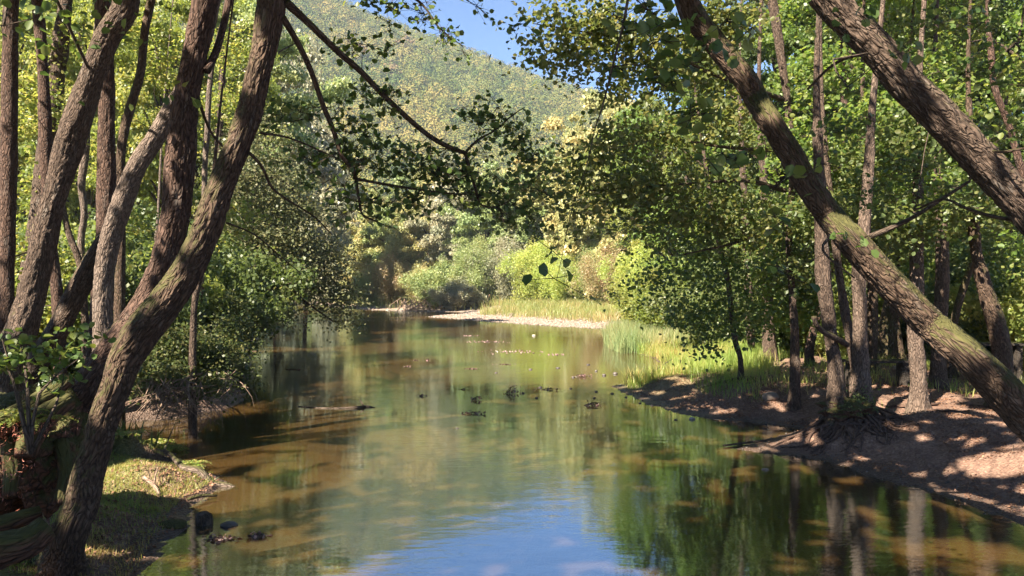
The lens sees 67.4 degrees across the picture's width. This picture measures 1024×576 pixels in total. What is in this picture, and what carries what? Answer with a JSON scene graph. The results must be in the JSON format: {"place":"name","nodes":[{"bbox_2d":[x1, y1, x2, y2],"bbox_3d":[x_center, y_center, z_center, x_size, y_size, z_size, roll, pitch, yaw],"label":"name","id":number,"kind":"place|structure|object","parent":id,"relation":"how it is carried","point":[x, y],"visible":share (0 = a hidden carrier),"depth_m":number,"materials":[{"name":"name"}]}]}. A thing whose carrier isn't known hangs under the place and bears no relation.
{"place":"outdoors","nodes":[
{"label":"outdoors","id":0,"kind":"place"},
{"bbox_2d":[0,0,1023,575],"bbox_3d":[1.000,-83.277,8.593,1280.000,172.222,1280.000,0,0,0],"label":"ground","id":1,"kind":"structure","parent":0,"point":[1000,468],"depth_m":9.36,"materials":[{"name":"soil"}]},
{"bbox_2d":[0,0,72,333],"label":"alder tree","id":2,"kind":"object","parent":1,"relation":"on","point":[10,122],"visible":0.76,"depth_m":9.44,"materials":[{"name":"green plant"}]},
{"bbox_2d":[0,373,88,569],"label":"root mound","id":3,"kind":"object","parent":1,"relation":"on","point":[33,486],"visible":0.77,"depth_m":5.70,"materials":[{"name":"brown wood"}]},
{"bbox_2d":[0,407,78,430],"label":"fern","id":4,"kind":"object","parent":3,"relation":"on","point":[14,411],"visible":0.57,"depth_m":5.42,"materials":[{"name":"green plant"}]},
{"bbox_2d":[70,0,243,413],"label":"alder tree","id":5,"kind":"object","parent":3,"relation":"on","point":[180,156],"visible":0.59,"depth_m":6.21,"materials":[{"name":"brown plant"}]},
{"bbox_2d":[14,236,89,378],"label":"shrub","id":6,"kind":"object","parent":1,"relation":"on","point":[47,310],"visible":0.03,"depth_m":12.64,"materials":[{"name":"green plant"}]},
{"bbox_2d":[0,315,115,454],"bbox_3d":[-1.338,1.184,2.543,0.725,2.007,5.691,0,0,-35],"label":"sapling","id":7,"kind":"object","parent":1,"relation":"on","point":[17,355],"visible":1,"depth_m":4.58,"materials":[{"name":"green plant"}]},
{"bbox_2d":[0,0,123,232],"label":"broadleaf tree","id":8,"kind":"object","parent":1,"relation":"on","point":[24,66],"visible":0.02,"depth_m":28.74,"materials":[{"name":"green plant"}]},
{"bbox_2d":[18,206,113,359],"bbox_3d":[-7.644,-1.388,13.054,2.115,6.980,2.272,0,0,0],"label":"alder tree","id":9,"kind":"object","parent":1,"relation":"on","point":[77,258],"visible":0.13,"depth_m":11.97,"materials":[{"name":"green plant"}]},
{"bbox_2d":[17,0,122,377],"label":"alder tree","id":10,"kind":"object","parent":1,"relation":"on","point":[45,130],"visible":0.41,"depth_m":10.46,"materials":[{"name":"plant"}]},
{"bbox_2d":[15,230,138,376],"bbox_3d":[-8.643,0.448,13.861,4.295,3.206,3.432,0,0,7],"label":"shrub","id":11,"kind":"object","parent":1,"relation":"on","point":[66,261],"visible":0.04,"depth_m":13.62,"materials":[{"name":"green plant"}]},
{"bbox_2d":[26,214,130,385],"bbox_3d":[-5.405,0.502,9.207,1.739,3.203,0.349,0,0,0],"label":"alder tree","id":12,"kind":"object","parent":1,"relation":"on","point":[74,296],"visible":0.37,"depth_m":9.10,"materials":[{"name":"brown plant"}]},
{"bbox_2d":[0,0,163,346],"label":"alder tree","id":13,"kind":"object","parent":1,"relation":"on","point":[36,181],"visible":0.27,"depth_m":11.87,"materials":[{"name":"brown plant"}]},
{"bbox_2d":[72,23,96,258],"bbox_3d":[-7.975,-1.812,14.580,2.647,7.351,1.155,0,0,43],"label":"alder tree","id":14,"kind":"object","parent":1,"relation":"on","point":[82,169],"visible":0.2,"depth_m":13.45,"materials":[{"name":"brown plant"}]},
{"bbox_2d":[0,0,178,233],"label":"broadleaf tree","id":15,"kind":"object","parent":1,"relation":"on","point":[72,200],"visible":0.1,"depth_m":26.02,"materials":[{"name":"green plant"}]},
{"bbox_2d":[0,0,180,392],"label":"alder tree","id":16,"kind":"object","parent":1,"relation":"on","point":[115,25],"visible":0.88,"depth_m":8.57,"materials":[{"name":"brown plant"}]},
{"bbox_2d":[86,0,116,358],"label":"alder tree","id":17,"kind":"object","parent":1,"relation":"on","point":[106,178],"visible":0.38,"depth_m":9.51,"materials":[{"name":"brown plant"}]},
{"bbox_2d":[58,219,144,271],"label":"shrub","id":18,"kind":"object","parent":1,"relation":"on","point":[92,233],"depth_m":15.90,"materials":[{"name":"green plant"}]},
{"bbox_2d":[0,428,218,575],"bbox_3d":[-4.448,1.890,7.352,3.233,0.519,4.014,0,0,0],"label":"shelf grass","id":19,"kind":"structure","parent":1,"relation":"on","point":[125,463],"depth_m":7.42,"materials":[{"name":"green plant"}]},
{"bbox_2d":[59,197,188,261],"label":"shrub","id":20,"kind":"object","parent":1,"relation":"on","point":[134,244],"visible":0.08,"depth_m":19.59,"materials":[{"name":"green plant"}]},
{"bbox_2d":[38,371,221,449],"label":"grass","id":21,"kind":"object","parent":1,"relation":"on","point":[129,427],"depth_m":9.63,"materials":[{"name":"green plant"}]},
{"bbox_2d":[44,0,224,231],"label":"broadleaf tree","id":22,"kind":"object","parent":1,"relation":"on","point":[142,2],"visible":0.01,"depth_m":34.79,"materials":[{"name":"green plant"}]},
{"bbox_2d":[44,249,229,385],"bbox_3d":[-7.285,0.571,13.841,3.865,2.886,3.089,0,0,-7],"label":"shrub","id":23,"kind":"object","parent":1,"relation":"on","point":[185,311],"visible":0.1,"depth_m":13.54,"materials":[{"name":"green plant"}]},
{"bbox_2d":[76,0,206,427],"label":"alder tree","id":24,"kind":"object","parent":1,"relation":"on","point":[145,29],"visible":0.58,"depth_m":12.45,"materials":[{"name":"green plant"}]},
{"bbox_2d":[92,0,220,350],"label":"alder tree","id":25,"kind":"object","parent":1,"relation":"on","point":[140,160],"visible":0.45,"depth_m":8.91,"materials":[{"name":"brown plant"}]},
{"bbox_2d":[113,240,235,333],"bbox_3d":[-7.077,0.511,15.032,3.164,2.996,3.501,0,0,-18],"label":"shrub","id":26,"kind":"object","parent":1,"relation":"on","point":[216,283],"visible":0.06,"depth_m":14.65,"materials":[{"name":"green plant"}]},
{"bbox_2d":[69,0,283,230],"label":"broadleaf tree","id":27,"kind":"object","parent":1,"relation":"on","point":[151,177],"visible":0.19,"depth_m":24.31,"materials":[{"name":"green plant"}]},
{"bbox_2d":[129,288,270,422],"bbox_3d":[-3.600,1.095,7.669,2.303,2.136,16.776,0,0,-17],"label":"bank bush","id":28,"kind":"object","parent":1,"relation":"on","point":[219,351],"visible":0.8,"depth_m":11.54,"materials":[{"name":"green plant"}]},
{"bbox_2d":[126,366,259,430],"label":"dead twigs","id":29,"kind":"object","parent":28,"relation":"hanging from","point":[169,399],"visible":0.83,"depth_m":10.44,"materials":[{"name":"brown wood"}]},
{"bbox_2d":[116,0,298,228],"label":"broadleaf tree","id":30,"kind":"object","parent":1,"relation":"on","point":[231,77],"visible":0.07,"depth_m":32.83,"materials":[{"name":"green plant"}]},
{"bbox_2d":[131,225,289,340],"bbox_3d":[-7.448,0.319,17.014,3.775,3.527,4.724,0,0,-42],"label":"shrub","id":31,"kind":"object","parent":1,"relation":"on","point":[237,268],"visible":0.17,"depth_m":16.62,"materials":[{"name":"green plant"}]},
{"bbox_2d":[127,218,318,362],"bbox_3d":[-7.597,0.209,18.731,5.154,3.847,4.119,0,0,-35],"label":"shrub","id":32,"kind":"object","parent":1,"relation":"on","point":[282,284],"visible":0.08,"depth_m":18.98,"materials":[{"name":"green plant"}]},
{"bbox_2d":[197,15,275,328],"bbox_3d":[-5.314,-3.108,15.136,1.876,9.870,3.792,0,0,-36],"label":"alder tree","id":33,"kind":"object","parent":1,"relation":"on","point":[209,109],"visible":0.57,"depth_m":15.77,"materials":[{"name":"green plant"}]},
{"bbox_2d":[188,0,287,438],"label":"alder tree","id":34,"kind":"object","parent":1,"relation":"on","point":[192,427],"visible":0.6,"depth_m":10.99,"materials":[{"name":"brown plant"}]},
{"bbox_2d":[180,0,356,271],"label":"broadleaf tree","id":35,"kind":"object","parent":1,"relation":"on","point":[286,73],"visible":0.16,"depth_m":34.11,"materials":[{"name":"green plant"}]},
{"bbox_2d":[212,25,352,313],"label":"broadleaf tree","id":36,"kind":"object","parent":1,"relation":"on","point":[314,51],"visible":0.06,"depth_m":49.57,"materials":[{"name":"green plant"}]},
{"bbox_2d":[191,0,378,347],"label":"alder tree","id":37,"kind":"object","parent":1,"relation":"on","point":[308,244],"visible":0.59,"depth_m":20.67,"materials":[{"name":"green plant"}]},
{"bbox_2d":[28,0,575,575],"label":"alder tree","id":38,"kind":"object","parent":1,"relation":"on","point":[150,320],"visible":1,"depth_m":5.65,"materials":[{"name":"green plant"}]},
{"bbox_2d":[272,72,369,309],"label":"broadleaf tree","id":39,"kind":"object","parent":1,"relation":"on","point":[328,139],"visible":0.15,"depth_m":65.67,"materials":[{"name":"green plant"}]},
{"bbox_2d":[334,211,390,291],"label":"broadleaf tree","id":40,"kind":"object","parent":1,"relation":"on","point":[376,242],"visible":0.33,"depth_m":77.41,"materials":[{"name":"green plant"}]},
{"bbox_2d":[350,268,378,306],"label":"shrub","id":41,"kind":"object","parent":1,"relation":"on","point":[363,282],"visible":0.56,"depth_m":71.45,"materials":[{"name":"green plant"}]},
{"bbox_2d":[360,249,416,304],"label":"shrub","id":42,"kind":"object","parent":1,"relation":"on","point":[385,274],"visible":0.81,"depth_m":70.12,"materials":[{"name":"green plant"}]},
{"bbox_2d":[350,172,426,296],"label":"broadleaf tree","id":43,"kind":"object","parent":1,"relation":"on","point":[376,231],"visible":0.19,"depth_m":76.17,"materials":[{"name":"green plant"}]},
{"bbox_2d":[311,294,513,310],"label":"bank grass","id":44,"kind":"structure","parent":1,"relation":"on","point":[393,304],"depth_m":66.48,"materials":[{"name":"green plant"}]},
{"bbox_2d":[383,173,464,297],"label":"broadleaf tree","id":45,"kind":"object","parent":1,"relation":"on","point":[400,250],"visible":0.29,"depth_m":72.65,"materials":[{"name":"green plant"}]},
{"bbox_2d":[158,0,708,216],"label":"hill wood","id":46,"kind":"object","parent":1,"relation":"on","point":[426,86],"visible":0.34,"depth_m":289.39,"materials":[{"name":"green plant"}]},
{"bbox_2d":[398,260,481,307],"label":"shrub","id":47,"kind":"object","parent":1,"relation":"on","point":[419,283],"visible":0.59,"depth_m":63.91,"materials":[{"name":"green plant"}]},
{"bbox_2d":[403,152,492,275],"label":"broadleaf tree","id":48,"kind":"object","parent":1,"relation":"on","point":[438,236],"visible":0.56,"depth_m":70.31,"materials":[{"name":"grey plant"}]},
{"bbox_2d":[422,276,488,310],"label":"shrub","id":49,"kind":"object","parent":1,"relation":"on","point":[459,294],"visible":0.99,"depth_m":62.22,"materials":[{"name":"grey plant"}]},
{"bbox_2d":[438,232,517,302],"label":"shrub","id":50,"kind":"object","parent":1,"relation":"on","point":[477,280],"visible":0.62,"depth_m":64.83,"materials":[{"name":"green plant"}]},
{"bbox_2d":[435,158,534,297],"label":"broadleaf tree","id":51,"kind":"object","parent":1,"relation":"on","point":[464,227],"visible":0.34,"depth_m":68.21,"materials":[{"name":"green plant"}]},
{"bbox_2d":[462,229,542,299],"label":"shrub","id":52,"kind":"object","parent":1,"relation":"on","point":[505,285],"visible":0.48,"depth_m":64.45,"materials":[{"name":"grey plant"}]},
{"bbox_2d":[8,363,1023,575],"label":"fallen twigs","id":53,"kind":"object","parent":1,"relation":"on","point":[678,409],"depth_m":8.57,"materials":[{"name":"brown wood"}]},
{"bbox_2d":[482,136,550,243],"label":"broadleaf tree","id":54,"kind":"object","parent":1,"relation":"on","point":[515,169],"visible":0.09,"depth_m":74.38,"materials":[{"name":"green plant"}]},
{"bbox_2d":[429,308,617,327],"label":"gravel bar","id":55,"kind":"object","parent":1,"relation":"on","point":[483,317],"visible":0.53,"depth_m":45.84,"materials":[{"name":"gravel"}]},
{"bbox_2d":[495,235,573,301],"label":"shrub","id":56,"kind":"object","parent":1,"relation":"on","point":[537,253],"visible":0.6,"depth_m":62.02,"materials":[{"name":"green plant"}]},
{"bbox_2d":[512,145,577,292],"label":"broadleaf tree","id":57,"kind":"object","parent":1,"relation":"on","point":[541,213],"visible":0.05,"depth_m":71.86,"materials":[{"name":"green plant"}]},
{"bbox_2d":[530,250,598,301],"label":"shrub","id":58,"kind":"object","parent":1,"relation":"on","point":[556,287],"visible":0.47,"depth_m":58.83,"materials":[{"name":"green plant"}]},
{"bbox_2d":[517,87,626,295],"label":"broadleaf tree","id":59,"kind":"object","parent":1,"relation":"on","point":[553,124],"visible":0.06,"depth_m":64.83,"materials":[{"name":"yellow plant"}]},
{"bbox_2d":[554,234,627,301],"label":"shrub","id":60,"kind":"object","parent":1,"relation":"on","point":[593,243],"visible":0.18,"depth_m":57.45,"materials":[{"name":"green plant"}]},
{"bbox_2d":[565,237,639,304],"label":"shrub","id":61,"kind":"object","parent":1,"relation":"on","point":[596,280],"visible":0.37,"depth_m":53.33,"materials":[{"name":"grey plant"}]},
{"bbox_2d":[554,91,665,299],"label":"broadleaf tree","id":62,"kind":"object","parent":1,"relation":"on","point":[609,113],"visible":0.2,"depth_m":56.93,"materials":[{"name":"plant"}]},
{"bbox_2d":[594,239,669,308],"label":"shrub","id":63,"kind":"object","parent":1,"relation":"on","point":[622,268],"visible":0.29,"depth_m":45.38,"materials":[{"name":"green plant"}]},
{"bbox_2d":[580,93,691,265],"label":"broadleaf tree","id":64,"kind":"object","parent":1,"relation":"on","point":[626,242],"visible":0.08,"depth_m":47.04,"materials":[{"name":"green plant"}]},
{"bbox_2d":[603,264,687,322],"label":"shrub","id":65,"kind":"object","parent":1,"relation":"on","point":[619,291],"visible":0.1,"depth_m":32.65,"materials":[{"name":"green plant"}]},
{"bbox_2d":[489,0,813,411],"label":"alder tree","id":66,"kind":"object","parent":1,"relation":"on","point":[591,37],"visible":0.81,"depth_m":11.42,"materials":[{"name":"green plant"}]},
{"bbox_2d":[620,274,690,329],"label":"shrub","id":67,"kind":"object","parent":1,"relation":"on","point":[644,317],"visible":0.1,"depth_m":27.74,"materials":[{"name":"green plant"}]},
{"bbox_2d":[598,53,748,282],"bbox_3d":[7.860,-4.171,33.823,9.100,12.799,6.984,0,0,-32],"label":"broadleaf tree","id":68,"kind":"object","parent":1,"relation":"on","point":[671,98],"visible":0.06,"depth_m":33.45,"materials":[{"name":"green plant"}]},
{"bbox_2d":[598,74,797,388],"bbox_3d":[3.344,-1.940,13.099,3.990,7.721,2.157,0,0,-35],"label":"alder tree","id":69,"kind":"object","parent":1,"relation":"on","point":[731,314],"visible":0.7,"depth_m":12.99,"materials":[{"name":"green plant"}]},
{"bbox_2d":[642,254,759,346],"bbox_3d":[5.931,0.535,21.814,4.295,3.067,3.432,0,0,-11],"label":"shrub","id":70,"kind":"object","parent":1,"relation":"on","point":[659,299],"visible":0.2,"depth_m":21.77,"materials":[{"name":"green plant"}]},
{"bbox_2d":[622,334,785,388],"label":"bank grass","id":71,"kind":"structure","parent":1,"relation":"on","point":[668,352],"depth_m":17.20,"materials":[{"name":"green plant"}]},
{"bbox_2d":[620,34,794,269],"bbox_3d":[7.858,-4.059,30.271,7.623,12.606,7.063,0,0,17],"label":"broadleaf tree","id":72,"kind":"object","parent":1,"relation":"on","point":[765,75],"visible":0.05,"depth_m":29.55,"materials":[{"name":"green plant"}]},
{"bbox_2d":[682,0,778,354],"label":"alder tree","id":73,"kind":"object","parent":1,"relation":"on","point":[743,186],"visible":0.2,"depth_m":17.82,"materials":[{"name":"green plant"}]},
{"bbox_2d":[506,0,1023,441],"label":"alder tree","id":74,"kind":"object","parent":1,"relation":"on","point":[996,383],"visible":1,"depth_m":5.92,"materials":[{"name":"green plant"}]},
{"bbox_2d":[637,0,913,252],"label":"broadleaf tree","id":75,"kind":"object","parent":1,"relation":"on","point":[751,57],"visible":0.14,"depth_m":25.68,"materials":[{"name":"green plant"}]},
{"bbox_2d":[706,250,852,354],"bbox_3d":[7.042,0.490,19.970,4.295,3.067,3.432,0,0,37],"label":"shrub","id":76,"kind":"object","parent":1,"relation":"on","point":[780,340],"visible":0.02,"depth_m":19.52,"materials":[{"name":"green plant"}]},
{"bbox_2d":[719,0,848,361],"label":"alder tree","id":77,"kind":"object","parent":1,"relation":"on","point":[767,344],"visible":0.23,"depth_m":15.54,"materials":[{"name":"green plant"}]},
{"bbox_2d":[617,384,1023,521],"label":"shore pebbles","id":78,"kind":"object","parent":1,"relation":"on","point":[946,482],"visible":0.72,"depth_m":9.71,"materials":[{"name":"stone"}]},
{"bbox_2d":[750,13,893,451],"bbox_3d":[4.576,-1.056,11.620,1.944,6.346,3.780,0,0,21],"label":"alder tree","id":79,"kind":"object","parent":1,"relation":"on","point":[836,384],"visible":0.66,"depth_m":10.36,"materials":[{"name":"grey plant"}]},
{"bbox_2d":[631,363,1023,515],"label":"leaf litter","id":80,"kind":"object","parent":1,"relation":"on","point":[936,412],"visible":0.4,"depth_m":10.99,"materials":[{"name":"brown plant"}]},
{"bbox_2d":[773,260,902,357],"bbox_3d":[7.687,0.587,19.041,3.164,2.865,3.501,0,0,-13],"label":"shrub","id":81,"kind":"object","parent":1,"relation":"on","point":[819,344],"visible":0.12,"depth_m":18.34,"materials":[{"name":"green plant"}]},
{"bbox_2d":[771,384,925,455],"bbox_3d":[4.475,1.713,10.082,1.441,0.854,1.548,0,0,-40],"label":"root tangle","id":82,"kind":"object","parent":1,"relation":"on","point":[859,410],"visible":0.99,"depth_m":10.14,"materials":[{"name":"brown plant"}]},
{"bbox_2d":[720,0,995,365],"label":"alder tree","id":83,"kind":"object","parent":1,"relation":"on","point":[810,345],"visible":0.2,"depth_m":14.83,"materials":[{"name":"green plant"}]},
{"bbox_2d":[842,359,909,387],"bbox_3d":[6.279,1.528,13.208,1.162,0.588,0.320,0,0,0],"label":"plank bench","id":84,"kind":"object","parent":1,"relation":"on","point":[902,372],"visible":0.43,"depth_m":13.10,"materials":[{"name":"grey wood"}]},
{"bbox_2d":[738,19,1023,371],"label":"alder tree","id":85,"kind":"object","parent":1,"relation":"on","point":[883,218],"visible":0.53,"depth_m":11.14,"materials":[{"name":"green plant"}]},
{"bbox_2d":[804,0,963,435],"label":"alder tree","id":86,"kind":"object","parent":1,"relation":"on","point":[860,377],"visible":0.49,"depth_m":10.45,"materials":[{"name":"brown plant"}]},
{"bbox_2d":[752,0,1020,252],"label":"broadleaf tree","id":87,"kind":"object","parent":1,"relation":"on","point":[767,41],"visible":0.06,"depth_m":24.01,"materials":[{"name":"green plant"}]},
{"bbox_2d":[841,0,960,372],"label":"alder tree","id":88,"kind":"object","parent":1,"relation":"on","point":[872,310],"visible":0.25,"depth_m":14.13,"materials":[{"name":"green plant"}]},
{"bbox_2d":[806,0,1023,235],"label":"alder tree","id":89,"kind":"object","parent":1,"relation":"on","point":[954,131],"visible":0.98,"depth_m":5.16,"materials":[{"name":"green plant"}]},
{"bbox_2d":[877,0,979,365],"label":"alder tree","id":90,"kind":"object","parent":1,"relation":"on","point":[890,342],"visible":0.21,"depth_m":15.31,"materials":[{"name":"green plant"}]},
{"bbox_2d":[847,0,1023,237],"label":"broadleaf tree","id":91,"kind":"object","parent":1,"relation":"on","point":[1020,101],"visible":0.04,"depth_m":21.71,"materials":[{"name":"green plant"}]},
{"bbox_2d":[848,0,1023,253],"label":"broadleaf tree","id":92,"kind":"object","parent":1,"relation":"on","point":[1017,14],"visible":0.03,"depth_m":21.51,"materials":[{"name":"green plant"}]},
{"bbox_2d":[857,0,1023,390],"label":"alder tree","id":93,"kind":"object","parent":1,"relation":"on","point":[938,368],"visible":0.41,"depth_m":13.34,"materials":[{"name":"green plant"}]},
{"bbox_2d":[877,0,1017,414],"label":"alder tree","id":94,"kind":"object","parent":1,"relation":"on","point":[918,400],"visible":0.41,"depth_m":11.38,"materials":[{"name":"brown plant"}]},
{"bbox_2d":[900,229,1023,354],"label":"shrub","id":95,"kind":"object","parent":1,"relation":"on","point":[962,324],"visible":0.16,"depth_m":16.29,"materials":[{"name":"green plant"}]},
{"bbox_2d":[914,0,1023,203],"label":"broadleaf tree","id":96,"kind":"object","parent":1,"relation":"on","point":[1007,16],"visible":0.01,"depth_m":22.73,"materials":[{"name":"green plant"}]},
{"bbox_2d":[932,6,1023,378],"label":"alder tree","id":97,"kind":"object","parent":1,"relation":"on","point":[952,370],"visible":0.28,"depth_m":13.94,"materials":[{"name":"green plant"}]},
{"bbox_2d":[949,271,1023,372],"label":"shrub","id":98,"kind":"object","parent":1,"relation":"on","point":[1013,310],"visible":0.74,"depth_m":14.22,"materials":[{"name":"green plant"}]},
{"bbox_2d":[949,232,1023,351],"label":"shrub","id":99,"kind":"object","parent":1,"relation":"on","point":[984,338],"visible":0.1,"depth_m":15.74,"materials":[{"name":"green plant"}]},
{"bbox_2d":[950,0,1023,408],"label":"alder tree","id":100,"kind":"object","parent":1,"relation":"on","point":[999,335],"visible":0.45,"depth_m":11.17,"materials":[{"name":"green plant"}]},
{"bbox_2d":[979,342,1023,380],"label":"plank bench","id":101,"kind":"object","parent":1,"relation":"on","point":[1017,347],"visible":0.25,"depth_m":13.29,"materials":[{"name":"grey wood"}]},
{"bbox_2d":[985,0,1023,178],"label":"alder tree","id":102,"kind":"object","parent":1,"relation":"on","point":[1018,160],"visible":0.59,"depth_m":9.96,"materials":[{"name":"brown plant"}]},
{"bbox_2d":[470,294,624,322],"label":"meadow grass","id":103,"kind":"structure","parent":0,"point":[581,309],"depth_m":50.42,"materials":[{"name":"green plant"}]},
{"bbox_2d":[126,303,1023,575],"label":"river water","id":104,"kind":"structure","parent":0,"point":[401,478],"depth_m":8.52,"materials":[{"name":"green liquid"}]},
{"bbox_2d":[594,316,694,352],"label":"reeds","id":105,"kind":"object","parent":104,"relation":"on","point":[618,336],"visible":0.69,"depth_m":25.56,"materials":[{"name":"green plant"}]},
{"bbox_2d":[346,0,1023,118],"label":"sky","id":106,"kind":"structure","parent":0,"point":[477,35],"materials":[{"name":"blue"}]},
{"bbox_2d":[679,340,1023,400],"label":"grass","id":107,"kind":"structure","parent":0,"point":[747,372],"depth_m":14.32,"materials":[{"name":"green plant"}]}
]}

